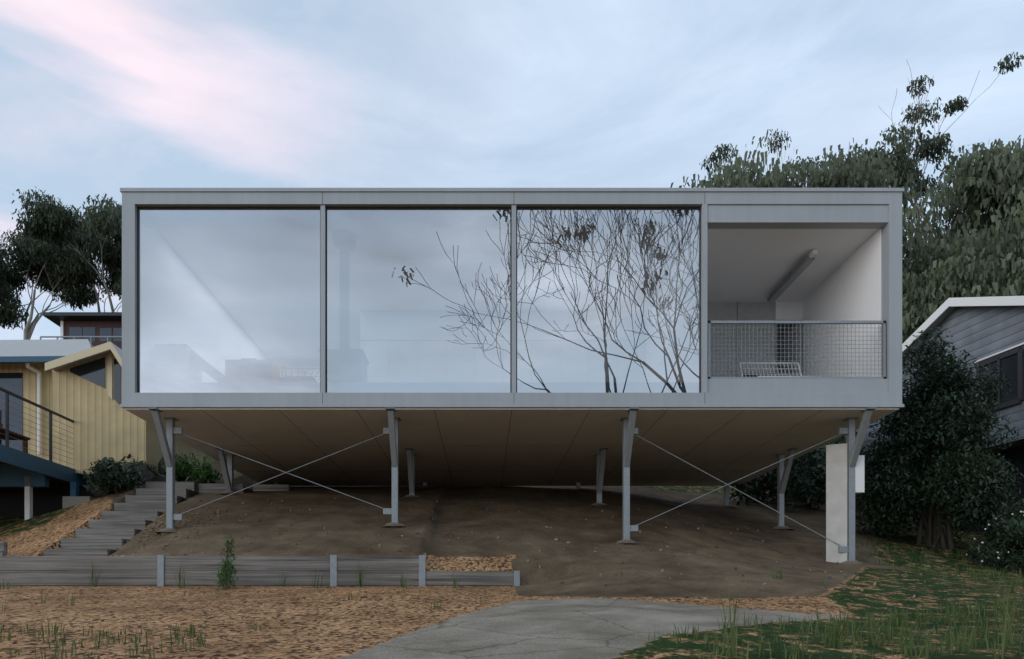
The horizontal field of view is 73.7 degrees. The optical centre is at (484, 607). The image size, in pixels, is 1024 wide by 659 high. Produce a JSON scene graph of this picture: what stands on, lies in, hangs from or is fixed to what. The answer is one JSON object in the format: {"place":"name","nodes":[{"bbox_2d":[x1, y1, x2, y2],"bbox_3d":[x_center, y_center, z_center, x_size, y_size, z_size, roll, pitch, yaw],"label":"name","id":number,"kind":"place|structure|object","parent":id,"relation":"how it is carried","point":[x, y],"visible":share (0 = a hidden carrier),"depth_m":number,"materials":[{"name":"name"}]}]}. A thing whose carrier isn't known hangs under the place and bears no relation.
{"place":"outdoors","nodes":[
{"label":"outdoors","id":0,"kind":"place"},
{"bbox_2d":[120,188,903,485],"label":"house","id":1,"kind":"structure","parent":0,"point":[418,300],"depth_m":10.58,"materials":[{"name":"grey metal"}]},
{"bbox_2d":[137,207,700,392],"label":"window frames","id":2,"kind":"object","parent":1,"relation":"attached to","point":[440,207],"visible":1,"depth_m":10.57,"materials":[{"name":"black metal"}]},
{"bbox_2d":[707,205,887,376],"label":"balcony","id":3,"kind":"structure","parent":1,"relation":"attached to","point":[757,255],"depth_m":11.72,"materials":[{"name":"white paint"}]},
{"bbox_2d":[739,362,821,376],"bbox_3d":[4.880,-3.756,11.327,1.024,0.872,0.882,0,0,0],"label":"lounge chair","id":4,"kind":"object","parent":3,"relation":"on","point":[767,374],"visible":0.3,"depth_m":11.65,"materials":[{"name":"white"}]},
{"bbox_2d":[767,250,817,301],"bbox_3d":[5.480,-5.891,12.185,0.140,0.118,1.730,0,0,0],"label":"ceiling light","id":5,"kind":"object","parent":3,"relation":"attached to","point":[796,272],"visible":1,"depth_m":12.04,"materials":[{"name":"white paint"}]},
{"bbox_2d":[707,321,887,392],"bbox_3d":[4.832,-3.865,10.580,2.795,1.130,0.120,0,0,0],"label":"balcony balustrade","id":6,"kind":"object","parent":1,"relation":"attached to","point":[800,384],"visible":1,"depth_m":10.55,"materials":[{"name":"grey metal"}]},
{"bbox_2d":[0,462,1023,658],"bbox_3d":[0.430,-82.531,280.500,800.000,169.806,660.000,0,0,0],"label":"ground","id":7,"kind":"structure","parent":0,"point":[585,612],"depth_m":8.33,"materials":[{"name":"brown soil"}]},
{"bbox_2d":[0,239,9,257],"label":"gum tree","id":8,"kind":"object","parent":7,"relation":"on","point":[3,251],"visible":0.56,"depth_m":41.09,"materials":[{"name":"green plant"}]},
{"bbox_2d":[0,244,28,330],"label":"gum tree","id":9,"kind":"object","parent":7,"relation":"on","point":[9,317],"visible":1,"depth_m":41.79,"materials":[{"name":"green plant"}]},
{"bbox_2d":[0,227,106,334],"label":"gum tree","id":10,"kind":"object","parent":7,"relation":"on","point":[16,282],"visible":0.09,"depth_m":44.56,"materials":[{"name":"green plant"}]},
{"bbox_2d":[0,215,108,339],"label":"gum tree","id":11,"kind":"object","parent":7,"relation":"on","point":[67,270],"visible":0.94,"depth_m":40.53,"materials":[{"name":"green plant"}]},
{"bbox_2d":[12,186,121,311],"bbox_3d":[-22.296,-17.282,41.043,7.887,11.864,11.463,0,0,0],"label":"gum tree","id":12,"kind":"object","parent":7,"relation":"on","point":[108,218],"visible":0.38,"depth_m":37.69,"materials":[{"name":"green plant"}]},
{"bbox_2d":[40,312,121,348],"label":"brown house","id":13,"kind":"structure","parent":7,"relation":"on","point":[96,328],"depth_m":30.48,"materials":[{"name":"brown wood"}]},
{"bbox_2d":[58,207,121,311],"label":"gum tree","id":14,"kind":"object","parent":7,"relation":"on","point":[79,244],"visible":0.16,"depth_m":45.28,"materials":[{"name":"green plant"}]},
{"bbox_2d":[85,205,121,249],"bbox_3d":[-21.827,-19.045,43.648,5.965,13.757,10.283,0,0,-23],"label":"gum tree","id":15,"kind":"object","parent":7,"relation":"on","point":[116,240],"visible":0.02,"depth_m":39.43,"materials":[{"name":"green plant"}]},
{"bbox_2d":[95,234,121,295],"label":"gum tree","id":16,"kind":"object","parent":7,"relation":"on","point":[115,265],"visible":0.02,"depth_m":41.46,"materials":[{"name":"green plant"}]},
{"bbox_2d":[0,339,218,519],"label":"yellow house","id":17,"kind":"structure","parent":7,"relation":"on","point":[66,419],"depth_m":14.50,"materials":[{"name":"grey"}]},
{"bbox_2d":[81,457,146,496],"bbox_3d":[-7.263,-2.556,13.484,1.183,0.825,1.244,0,0,-26],"label":"shrub","id":18,"kind":"object","parent":7,"relation":"on","point":[109,473],"visible":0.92,"depth_m":13.29,"materials":[{"name":"green plant"}]},
{"bbox_2d":[110,270,121,299],"bbox_3d":[-16.925,-16.427,41.830,9.559,10.151,6.792,0,0,0],"label":"gum tree","id":19,"kind":"object","parent":7,"relation":"on","point":[118,286],"depth_m":39.42,"materials":[{"name":"green plant"}]},
{"bbox_2d":[91,454,165,482],"bbox_3d":[-7.558,-2.802,14.387,1.521,0.864,1.393,0,0,37],"label":"shrub","id":20,"kind":"object","parent":7,"relation":"on","point":[134,461],"visible":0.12,"depth_m":14.24,"materials":[{"name":"green plant"}]},
{"bbox_2d":[85,456,181,497],"bbox_3d":[-7.353,-2.676,14.391,1.807,1.127,1.222,0,0,-25],"label":"shrub","id":21,"kind":"object","parent":7,"relation":"on","point":[149,475],"visible":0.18,"depth_m":14.09,"materials":[{"name":"green plant"}]},
{"bbox_2d":[0,482,293,555],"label":"timber stairs","id":22,"kind":"structure","parent":7,"relation":"on","point":[108,533],"depth_m":12.00,"materials":[{"name":"grey wood"}]},
{"bbox_2d":[158,452,221,483],"bbox_3d":[-6.416,-2.977,14.905,1.391,0.854,1.195,0,0,0],"label":"shrub","id":23,"kind":"object","parent":7,"relation":"on","point":[202,473],"visible":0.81,"depth_m":14.75,"materials":[{"name":"green plant"}]},
{"bbox_2d":[213,558,238,588],"bbox_3d":[-3.374,-0.428,8.902,0.333,0.415,0.320,0,0,-18],"label":"seedling plant","id":24,"kind":"object","parent":7,"relation":"on","point":[229,570],"visible":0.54,"depth_m":8.90,"materials":[{"name":"green plant"}]},
{"bbox_2d":[217,534,238,588],"bbox_3d":[-3.285,-0.571,8.711,0.278,0.724,0.309,0,0,0],"label":"seedling plant","id":25,"kind":"object","parent":7,"relation":"on","point":[225,577],"visible":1,"depth_m":8.71,"materials":[{"name":"green plant"}]},
{"bbox_2d":[0,555,519,585],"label":"retaining wall","id":26,"kind":"structure","parent":7,"relation":"on","point":[335,570],"depth_m":9.17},
{"bbox_2d":[155,485,865,564],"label":"column base plates","id":27,"kind":"object","parent":7,"relation":"on","point":[165,531],"visible":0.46,"depth_m":11.01,"materials":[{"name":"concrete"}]},
{"bbox_2d":[0,536,1023,658],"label":"grass tufts","id":28,"kind":"object","parent":7,"relation":"on","point":[980,633],"visible":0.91,"depth_m":4.75,"materials":[{"name":"plant"}]},
{"bbox_2d":[148,408,876,560],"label":"steel posts","id":29,"kind":"object","parent":7,"relation":"on","point":[167,440],"visible":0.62,"depth_m":11.00,"materials":[{"name":"grey metal"}]},
{"bbox_2d":[115,494,1017,599],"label":"dirt stones","id":30,"kind":"object","parent":7,"relation":"on","point":[693,551],"visible":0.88,"depth_m":10.73,"materials":[{"name":"brown stone"}]},
{"bbox_2d":[670,173,713,187],"bbox_3d":[8.897,-10.755,28.757,7.656,9.866,10.164,0,0,0],"label":"blackwood tree","id":31,"kind":"object","parent":7,"relation":"on","point":[693,184],"depth_m":24.19,"materials":[{"name":"green plant"}]},
{"bbox_2d":[699,129,791,176],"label":"gum tree","id":32,"kind":"object","parent":7,"relation":"on","point":[719,150],"visible":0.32,"depth_m":48.62,"materials":[{"name":"green plant"}]},
{"bbox_2d":[729,449,825,511],"bbox_3d":[7.547,-3.375,17.486,3.355,2.171,2.637,0,0,-25],"label":"shrub","id":33,"kind":"object","parent":7,"relation":"on","point":[810,484],"visible":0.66,"depth_m":16.96,"materials":[{"name":"green plant"}]},
{"bbox_2d":[691,136,934,278],"bbox_3d":[9.725,-10.175,25.020,9.293,12.171,9.554,0,0,0],"label":"blackwood tree","id":34,"kind":"object","parent":7,"relation":"on","point":[849,176],"visible":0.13,"depth_m":21.65,"materials":[{"name":"green plant"}]},
{"bbox_2d":[785,430,871,506],"bbox_3d":[9.803,-3.908,19.007,4.048,2.555,3.074,0,0,0],"label":"shrub","id":35,"kind":"object","parent":7,"relation":"on","point":[843,438],"visible":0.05,"depth_m":18.68,"materials":[{"name":"green plant"}]},
{"bbox_2d":[780,153,882,184],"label":"gum tree","id":36,"kind":"object","parent":7,"relation":"on","point":[807,163],"visible":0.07,"depth_m":41.18,"materials":[{"name":"green plant"}]},
{"bbox_2d":[815,436,860,494],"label":"shrub","id":37,"kind":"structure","parent":7,"relation":"on","point":[824,449],"depth_m":22.00,"materials":[{"name":"green plant"}]},
{"bbox_2d":[826,443,864,562],"bbox_3d":[5.859,-1.683,11.084,0.556,1.934,0.143,0,0,5],"label":"service board","id":38,"kind":"object","parent":7,"relation":"on","point":[836,493],"visible":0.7,"depth_m":11.08,"materials":[{"name":"white paint"}]},
{"bbox_2d":[819,121,980,261],"bbox_3d":[23.281,-17.150,39.848,9.549,21.070,9.324,0,0,0],"label":"gum tree","id":39,"kind":"object","parent":7,"relation":"on","point":[904,163],"visible":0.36,"depth_m":37.11,"materials":[{"name":"green plant"}]},
{"bbox_2d":[879,59,957,234],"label":"gum tree","id":40,"kind":"object","parent":7,"relation":"on","point":[915,122],"visible":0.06,"depth_m":44.81,"materials":[{"name":"green plant"}]},
{"bbox_2d":[855,296,1023,533],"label":"grey house","id":41,"kind":"structure","parent":7,"relation":"on","point":[985,331],"depth_m":15.25,"materials":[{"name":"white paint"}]},
{"bbox_2d":[855,325,1023,548],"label":"tea tree bush","id":42,"kind":"object","parent":7,"relation":"on","point":[933,475],"visible":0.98,"depth_m":13.02,"materials":[{"name":"green plant"}]},
{"bbox_2d":[879,52,1023,199],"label":"gum tree","id":43,"kind":"object","parent":7,"relation":"on","point":[957,105],"visible":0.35,"depth_m":43.26,"materials":[{"name":"green plant"}]},
{"bbox_2d":[902,220,1013,343],"bbox_3d":[18.095,-10.556,29.757,11.387,10.386,8.390,0,0,-22],"label":"grey tree","id":44,"kind":"object","parent":7,"relation":"on","point":[930,232],"depth_m":26.77,"materials":[{"name":"green plant"}]},
{"bbox_2d":[902,135,1023,341],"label":"blackwood tree","id":45,"kind":"object","parent":7,"relation":"on","point":[990,183],"visible":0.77,"depth_m":21.16,"materials":[{"name":"green plant"}]},
{"bbox_2d":[962,499,1023,575],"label":"flowering shrub","id":46,"kind":"object","parent":7,"relation":"on","point":[1005,542],"visible":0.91,"depth_m":11.81,"materials":[{"name":"green plant"}]},
{"bbox_2d":[0,0,1023,339],"label":"sky","id":47,"kind":"structure","parent":0,"point":[97,97],"materials":[{"name":"blue"}]}
]}

